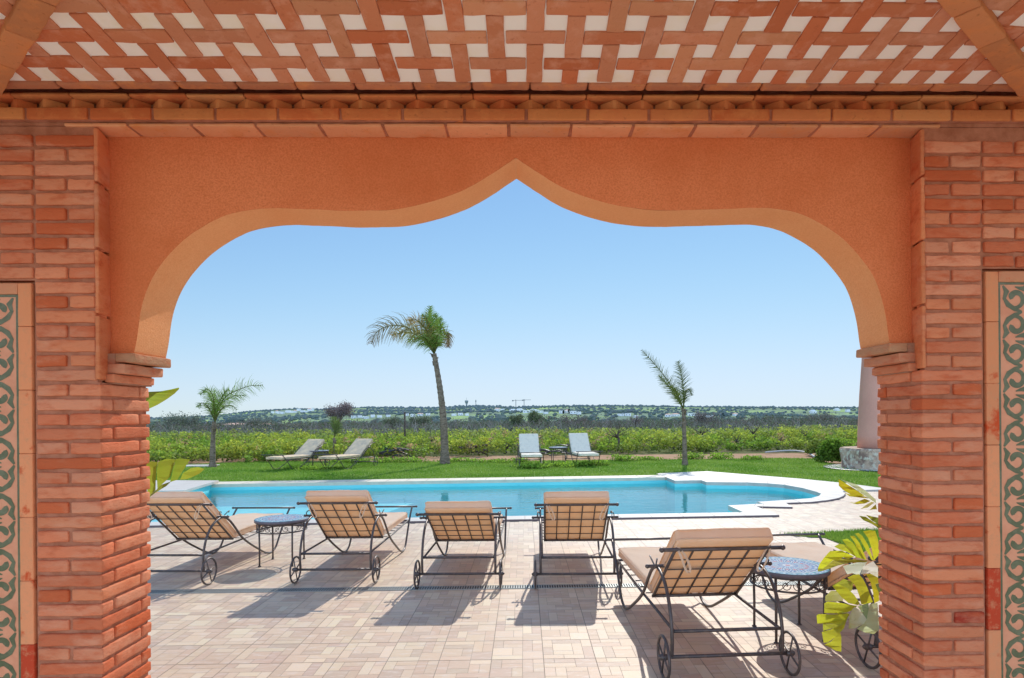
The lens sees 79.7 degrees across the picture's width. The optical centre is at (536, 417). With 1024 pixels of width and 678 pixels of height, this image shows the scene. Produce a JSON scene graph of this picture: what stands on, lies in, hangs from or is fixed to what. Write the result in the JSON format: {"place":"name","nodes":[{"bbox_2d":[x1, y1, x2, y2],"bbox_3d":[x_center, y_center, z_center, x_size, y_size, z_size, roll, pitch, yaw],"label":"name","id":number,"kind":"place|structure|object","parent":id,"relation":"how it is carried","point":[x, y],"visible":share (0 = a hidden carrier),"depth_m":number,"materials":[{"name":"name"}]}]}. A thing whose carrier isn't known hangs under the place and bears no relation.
{"place":"outdoors","nodes":[
{"label":"outdoors","id":0,"kind":"place"},
{"bbox_2d":[150,453,840,486],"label":"ground","id":1,"kind":"structure","parent":0,"point":[672,456],"depth_m":25.53,"materials":[{"name":"soil"}]},
{"bbox_2d":[328,416,342,453],"bbox_3d":[-7.968,0.810,24.480,0.614,1.809,0.436,0,0,-1],"label":"tree","id":2,"kind":"object","parent":1,"relation":"on","point":[336,428],"visible":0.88,"depth_m":24.43,"materials":[{"name":"green plant"}]},
{"bbox_2d":[379,447,419,457],"bbox_3d":[-5.721,1.454,25.512,1.816,0.462,0.901,0,0,-1],"label":"pipe pile","id":3,"kind":"object","parent":1,"relation":"on","point":[393,449],"visible":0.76,"depth_m":25.36,"materials":[{"name":"grey metal"}]},
{"bbox_2d":[212,473,665,486],"bbox_3d":[-4.143,1.643,15.714,15.184,0.080,1.094,0,0,-6],"label":"coping","id":4,"kind":"object","parent":1,"relation":"on","point":[434,481],"visible":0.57,"depth_m":15.66,"materials":[{"name":"beige stone"}]},
{"bbox_2d":[151,480,816,521],"bbox_3d":[-4.211,2.292,12.663,20.050,1.384,6.510,0,0,-1],"label":"pool basin","id":5,"kind":"object","parent":1,"relation":"in","point":[713,501],"visible":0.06,"depth_m":15.42,"materials":[{"name":"liquid"}]},
{"bbox_2d":[155,480,218,491],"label":"side deck","id":6,"kind":"structure","parent":5,"relation":"on","point":[184,485],"depth_m":14.50,"materials":[{"name":"stone"}]},
{"bbox_2d":[150,505,777,525],"bbox_3d":[-3.871,1.641,9.878,15.475,0.080,1.111,0,0,-3],"label":"pool coping","id":7,"kind":"object","parent":5,"relation":"on","point":[745,510],"visible":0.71,"depth_m":9.81,"materials":[{"name":"stone"}]},
{"bbox_2d":[148,515,778,527],"bbox_3d":[-3.857,1.617,9.318,15.444,0.027,0.015,0,0,-3],"label":"coping edge","id":8,"kind":"object","parent":7,"relation":"attached to","point":[607,519],"visible":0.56,"depth_m":9.61,"materials":[{"name":"grey stone"}]},
{"bbox_2d":[246,475,842,515],"bbox_3d":[-2.427,1.587,12.755,17.633,0.001,7.287,0,0,-1],"label":"coping joint","id":9,"kind":"object","parent":7,"relation":"on","point":[638,476],"visible":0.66,"depth_m":12.67,"materials":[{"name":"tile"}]},
{"bbox_2d":[150,483,802,512],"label":"water","id":10,"kind":"structure","parent":5,"relation":"in","point":[373,489],"depth_m":14.58,"materials":[{"name":"blue liquid"}]},
{"bbox_2d":[539,444,569,455],"bbox_3d":[0.682,1.379,25.787,1.483,0.512,0.735,0,0,-1],"label":"pipe pile","id":11,"kind":"object","parent":1,"relation":"on","point":[546,450],"visible":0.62,"depth_m":25.82,"materials":[{"name":"grey metal"}]},
{"bbox_2d":[657,471,880,506],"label":"pool deck","id":12,"kind":"structure","parent":1,"relation":"on","point":[830,489],"depth_m":14.56,"materials":[{"name":"stone"}]},
{"bbox_2d":[757,506,792,508],"bbox_3d":[4.126,1.554,10.635,0.600,0.027,0.015,0,0,12],"label":"coping edge","id":13,"kind":"object","parent":12,"relation":"attached to","point":[776,507],"visible":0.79,"depth_m":10.61,"materials":[{"name":"grey stone"}]},
{"bbox_2d":[787,494,845,503],"bbox_3d":[5.455,1.543,11.607,2.128,0.027,0.300,0,0,-36],"label":"coping edge","id":14,"kind":"object","parent":12,"relation":"attached to","point":[817,501],"visible":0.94,"depth_m":11.26,"materials":[{"name":"grey stone"}]},
{"bbox_2d":[765,450,814,456],"bbox_3d":[10.847,1.483,25.605,1.826,0.070,4.183,0,0,-1],"label":"garden hose","id":15,"kind":"object","parent":1,"relation":"on","point":[786,451],"visible":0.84,"depth_m":27.26,"materials":[{"name":"white plastic"}]},
{"bbox_2d":[804,439,822,453],"bbox_3d":[11.466,1.151,25.020,0.972,0.732,1.001,0,0,-1],"label":"bush","id":16,"kind":"object","parent":1,"relation":"on","point":[810,448],"visible":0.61,"depth_m":24.93,"materials":[{"name":"green plant"}]},
{"bbox_2d":[146,179,860,417],"label":"sky","id":17,"kind":"structure","parent":0,"point":[541,302],"materials":[{"name":"blue"}]},
{"bbox_2d":[151,426,856,458],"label":"field","id":18,"kind":"structure","parent":0,"point":[745,451],"depth_m":28.86,"materials":[{"name":"green plant"}]},
{"bbox_2d":[156,411,204,428],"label":"olive tree","id":19,"kind":"object","parent":18,"relation":"on","point":[183,419],"visible":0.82,"depth_m":86.39,"materials":[{"name":"green plant"}]},
{"bbox_2d":[243,416,273,429],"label":"olive tree","id":20,"kind":"object","parent":18,"relation":"on","point":[257,422],"visible":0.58,"depth_m":83.51,"materials":[{"name":"green plant"}]},
{"bbox_2d":[320,399,355,421],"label":"tree","id":21,"kind":"object","parent":18,"relation":"on","point":[345,409],"visible":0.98,"depth_m":93.72,"materials":[{"name":"purple plant"}]},
{"bbox_2d":[382,415,403,426],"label":"olive tree","id":22,"kind":"object","parent":18,"relation":"on","point":[386,420],"visible":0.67,"depth_m":78.74,"materials":[{"name":"green plant"}]},
{"bbox_2d":[404,412,405,438],"bbox_3d":[-7.251,0.707,33.862,0.110,2.103,0.110,0,0,-1],"label":"fence post","id":23,"kind":"object","parent":18,"relation":"on","point":[404,424],"visible":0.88,"depth_m":33.83,"materials":[{"name":"brown wood"}]},
{"bbox_2d":[407,413,434,425],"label":"olive tree","id":24,"kind":"object","parent":18,"relation":"on","point":[417,419],"visible":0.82,"depth_m":82.86,"materials":[{"name":"green plant"}]},
{"bbox_2d":[459,444,488,454],"bbox_3d":[-2.689,1.404,26.946,1.386,0.535,0.798,0,0,-1],"label":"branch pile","id":25,"kind":"object","parent":18,"relation":"on","point":[475,446],"visible":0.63,"depth_m":27.00,"materials":[{"name":"brown wood"}]},
{"bbox_2d":[146,424,857,462],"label":"vineyard","id":26,"kind":"structure","parent":18,"relation":"on","point":[230,445],"depth_m":29.89,"materials":[{"name":"green plant"}]},
{"bbox_2d":[507,414,525,426],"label":"olive tree","id":27,"kind":"object","parent":18,"relation":"on","point":[518,421],"visible":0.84,"depth_m":69.43,"materials":[{"name":"green plant"}]},
{"bbox_2d":[526,409,545,427],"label":"olive tree","id":28,"kind":"object","parent":18,"relation":"on","point":[531,415],"visible":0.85,"depth_m":71.09,"materials":[{"name":"green plant"}]},
{"bbox_2d":[558,411,591,426],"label":"olive tree","id":29,"kind":"object","parent":18,"relation":"on","point":[577,420],"visible":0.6,"depth_m":74.97,"materials":[{"name":"green plant"}]},
{"bbox_2d":[606,423,624,452],"bbox_3d":[3.752,0.910,28.408,1.142,1.506,1.036,0,0,-1],"label":"vine stock","id":30,"kind":"object","parent":18,"relation":"on","point":[616,436],"visible":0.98,"depth_m":28.37,"materials":[{"name":"plant"}]},
{"bbox_2d":[629,415,643,426],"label":"olive tree","id":31,"kind":"object","parent":18,"relation":"on","point":[637,420],"visible":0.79,"depth_m":70.05,"materials":[{"name":"green plant"}]},
{"bbox_2d":[692,423,712,436],"bbox_3d":[8.738,0.896,31.826,1.245,1.388,0.767,0,0,-43],"label":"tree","id":32,"kind":"object","parent":18,"relation":"on","point":[703,432],"visible":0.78,"depth_m":31.84,"materials":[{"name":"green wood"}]},
{"bbox_2d":[692,410,722,429],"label":"olive tree","id":33,"kind":"object","parent":18,"relation":"on","point":[698,415],"visible":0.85,"depth_m":74.66,"materials":[{"name":"green plant"}]},
{"bbox_2d":[746,425,759,440],"bbox_3d":[11.692,0.926,33.021,0.697,1.312,0.947,0,0,-37],"label":"vine stock","id":34,"kind":"object","parent":18,"relation":"on","point":[757,428],"visible":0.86,"depth_m":32.88,"materials":[{"name":"plant"}]},
{"bbox_2d":[748,414,775,424],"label":"olive tree","id":35,"kind":"object","parent":18,"relation":"on","point":[753,418],"visible":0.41,"depth_m":90.42,"materials":[{"name":"green plant"}]},
{"bbox_2d":[802,409,837,423],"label":"olive tree","id":36,"kind":"object","parent":18,"relation":"on","point":[825,416],"visible":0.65,"depth_m":89.69,"materials":[{"name":"green plant"}]},
{"bbox_2d":[155,406,858,428],"bbox_3d":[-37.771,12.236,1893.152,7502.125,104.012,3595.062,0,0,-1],"label":"hills","id":37,"kind":"structure","parent":0,"point":[841,412],"depth_m":1252.46,"materials":[{"name":"green plant"}]},
{"bbox_2d":[146,412,857,439],"bbox_3d":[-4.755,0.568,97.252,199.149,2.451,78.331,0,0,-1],"label":"scrub","id":38,"kind":"object","parent":37,"relation":"on","point":[205,426],"visible":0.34,"depth_m":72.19,"materials":[{"name":"green plant"}]},
{"bbox_2d":[149,404,858,429],"bbox_3d":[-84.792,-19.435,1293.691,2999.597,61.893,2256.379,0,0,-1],"label":"hillside woods","id":39,"kind":"object","parent":37,"relation":"on","point":[501,416],"visible":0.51,"depth_m":1210.21,"materials":[{"name":"green plant"}]},
{"bbox_2d":[147,492,881,677],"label":"terrace","id":40,"kind":"structure","parent":0,"point":[345,630],"depth_m":4.98,"materials":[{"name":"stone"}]},
{"bbox_2d":[146,388,203,495],"bbox_3d":[-2.418,0.727,3.427,1.113,1.791,0.178,0,0,-1],"label":"strelitzia plant","id":41,"kind":"object","parent":40,"relation":"on","point":[164,467],"visible":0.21,"depth_m":3.41,"materials":[{"name":"green plant"}]},
{"bbox_2d":[147,491,294,584],"bbox_3d":[-3.552,1.176,6.885,0.862,0.904,2.088,0,0,2],"label":"sun lounger","id":42,"kind":"object","parent":40,"relation":"on","point":[184,516],"visible":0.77,"depth_m":6.29,"materials":[{"name":"fabric"}]},
{"bbox_2d":[254,514,308,566],"bbox_3d":[-2.847,1.372,6.874,0.576,0.502,0.576,0,0,-1],"label":"mosaic table","id":43,"kind":"object","parent":40,"relation":"on","point":[280,520],"visible":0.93,"depth_m":6.72,"materials":[{"name":"tile"}]},
{"bbox_2d":[289,490,417,583],"bbox_3d":[-1.955,1.163,6.898,0.862,0.904,2.088,0,0,0],"label":"sun lounger","id":44,"kind":"object","parent":40,"relation":"on","point":[343,514],"visible":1,"depth_m":6.21,"materials":[{"name":"metal"}]},
{"bbox_2d":[413,501,511,588],"bbox_3d":[-0.726,1.191,6.692,0.862,0.829,2.088,0,0,0],"label":"sun lounger","id":45,"kind":"object","parent":40,"relation":"on","point":[456,521],"visible":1,"depth_m":5.88,"materials":[{"name":"fabric"}]},
{"bbox_2d":[148,581,822,593],"bbox_3d":[-1.897,1.627,5.763,12.412,0.037,0.114,0,0,-1],"label":"drain channel","id":46,"kind":"object","parent":40,"relation":"in","point":[337,589],"visible":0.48,"depth_m":5.77,"materials":[{"name":"metal"}]},
{"bbox_2d":[0,0,1023,677],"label":"pavilion","id":47,"kind":"structure","parent":40,"relation":"on","point":[154,154],"depth_m":2.58,"materials":[{"name":"brick"}]},
{"bbox_2d":[532,491,622,588],"bbox_3d":[0.390,1.144,6.655,0.862,0.904,2.088,0,0,0],"label":"sun lounger","id":48,"kind":"object","parent":40,"relation":"on","point":[575,516],"visible":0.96,"depth_m":5.92,"materials":[{"name":"fabric"}]},
{"bbox_2d":[605,527,801,677],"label":"sun lounger","id":49,"kind":"object","parent":40,"relation":"on","point":[700,563],"visible":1,"depth_m":3.95,"materials":[{"name":"metal"}]},
{"bbox_2d":[749,557,830,643],"bbox_3d":[1.851,1.334,4.508,0.576,0.502,0.576,0,0,-5],"label":"mosaic table","id":50,"kind":"object","parent":40,"relation":"on","point":[789,569],"visible":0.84,"depth_m":4.35,"materials":[{"name":"tile"}]},
{"bbox_2d":[761,532,881,668],"bbox_3d":[2.426,1.166,4.814,0.862,0.829,2.088,0,0,-4],"label":"sun lounger","id":51,"kind":"object","parent":40,"relation":"on","point":[816,551],"visible":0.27,"depth_m":4.80,"materials":[{"name":"fabric"}]},
{"bbox_2d":[817,479,881,651],"bbox_3d":[1.779,0.961,3.275,0.791,1.254,0.292,0,0,-31],"label":"strelitzia plant","id":52,"kind":"object","parent":40,"relation":"on","point":[866,616],"visible":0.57,"depth_m":3.19,"materials":[{"name":"green plant"}]},
{"bbox_2d":[156,457,880,487],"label":"lawn","id":53,"kind":"structure","parent":0,"point":[488,474],"depth_m":18.49,"materials":[{"name":"green plant"}]},
{"bbox_2d":[186,464,219,466],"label":"stone slab","id":54,"kind":"structure","parent":53,"relation":"on","point":[204,465],"depth_m":21.17,"materials":[{"name":"white stone"}]},
{"bbox_2d":[196,375,262,467],"bbox_3d":[-10.296,0.122,20.770,2.609,3.222,2.011,0,0,22],"label":"palm tree","id":55,"kind":"object","parent":53,"relation":"on","point":[215,405],"visible":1,"depth_m":20.77,"materials":[{"name":"green plant"}]},
{"bbox_2d":[261,439,329,468],"bbox_3d":[-7.878,1.193,20.197,0.931,0.938,2.256,0,0,19],"label":"sun lounger","id":56,"kind":"object","parent":53,"relation":"on","point":[306,447],"visible":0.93,"depth_m":20.52,"materials":[{"name":"fabric"}]},
{"bbox_2d":[310,450,328,465],"bbox_3d":[-7.339,1.377,20.723,0.645,0.562,0.645,0,0,-18],"label":"mosaic table","id":57,"kind":"object","parent":53,"relation":"on","point":[321,451],"visible":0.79,"depth_m":20.58,"materials":[{"name":"metal"}]},
{"bbox_2d":[313,438,377,469],"bbox_3d":[-6.223,1.180,20.204,0.931,0.938,2.256,0,0,19],"label":"sun lounger","id":58,"kind":"object","parent":53,"relation":"on","point":[356,449],"visible":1,"depth_m":20.55,"materials":[{"name":"fabric"}]},
{"bbox_2d":[366,306,454,463],"bbox_3d":[-4.008,-1.156,21.487,3.197,5.678,2.566,0,0,27],"label":"palm tree","id":59,"kind":"object","parent":53,"relation":"on","point":[433,338],"visible":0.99,"depth_m":21.51,"materials":[{"name":"green plant"}]},
{"bbox_2d":[283,451,763,469],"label":"weeds","id":60,"kind":"object","parent":53,"relation":"on","point":[571,464],"visible":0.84,"depth_m":22.25,"materials":[{"name":"green plant"}]},
{"bbox_2d":[515,434,545,464],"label":"sun lounger","id":61,"kind":"object","parent":53,"relation":"on","point":[528,446],"visible":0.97,"depth_m":20.90,"materials":[{"name":"fabric"}]},
{"bbox_2d":[549,447,567,462],"bbox_3d":[0.768,1.305,21.423,0.662,0.578,0.662,0,0,-7],"label":"mosaic table","id":62,"kind":"object","parent":53,"relation":"on","point":[555,448],"visible":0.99,"depth_m":21.19,"materials":[{"name":"metal"}]},
{"bbox_2d":[565,433,602,462],"bbox_3d":[1.581,1.059,20.816,0.931,1.055,2.256,0,0,-7],"label":"sun lounger","id":63,"kind":"object","parent":53,"relation":"on","point":[579,444],"visible":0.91,"depth_m":21.23,"materials":[{"name":"fabric"}]},
{"bbox_2d":[641,350,693,464],"bbox_3d":[4.486,-0.318,20.064,1.728,3.865,1.415,0,0,30],"label":"palm tree","id":64,"kind":"object","parent":53,"relation":"on","point":[681,399],"visible":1,"depth_m":20.15,"materials":[{"name":"green plant"}]},
{"bbox_2d":[812,437,845,461],"bbox_3d":[10.136,1.089,21.000,1.142,0.876,1.154,0,0,-1],"label":"bush","id":65,"kind":"object","parent":53,"relation":"on","point":[827,449],"visible":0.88,"depth_m":20.77,"materials":[{"name":"green plant"}]},
{"bbox_2d":[827,464,877,470],"bbox_3d":[10.253,1.504,18.457,2.840,0.020,2.840,0,0,-1],"label":"gravel bed","id":66,"kind":"object","parent":53,"relation":"on","point":[846,468],"visible":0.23,"depth_m":18.23,"materials":[{"name":"white gravel"}]},
{"bbox_2d":[823,464,876,471],"bbox_3d":[10.253,1.508,18.457,2.932,0.060,2.932,0,0,-1],"label":"edging strip","id":67,"kind":"object","parent":66,"relation":"on","point":[848,469],"visible":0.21,"depth_m":17.71,"materials":[{"name":"grey stone"}]},
{"bbox_2d":[839,358,880,469],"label":"pink column","id":68,"kind":"structure","parent":66,"relation":"on","point":[864,453],"depth_m":18.16,"materials":[{"name":"paint"}]},
{"bbox_2d":[804,530,878,548],"bbox_3d":[4.378,1.562,7.569,2.622,0.001,4.662,0,0,30],"label":"lawn patch","id":69,"kind":"object","parent":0,"point":[839,540],"visible":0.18,"depth_m":8.03,"materials":[{"name":"green plant"}]},
{"bbox_2d":[779,527,880,551],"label":"patch grass","id":70,"kind":"structure","parent":69,"relation":"on","point":[837,535],"depth_m":8.11,"materials":[{"name":"green plant"}]}
]}

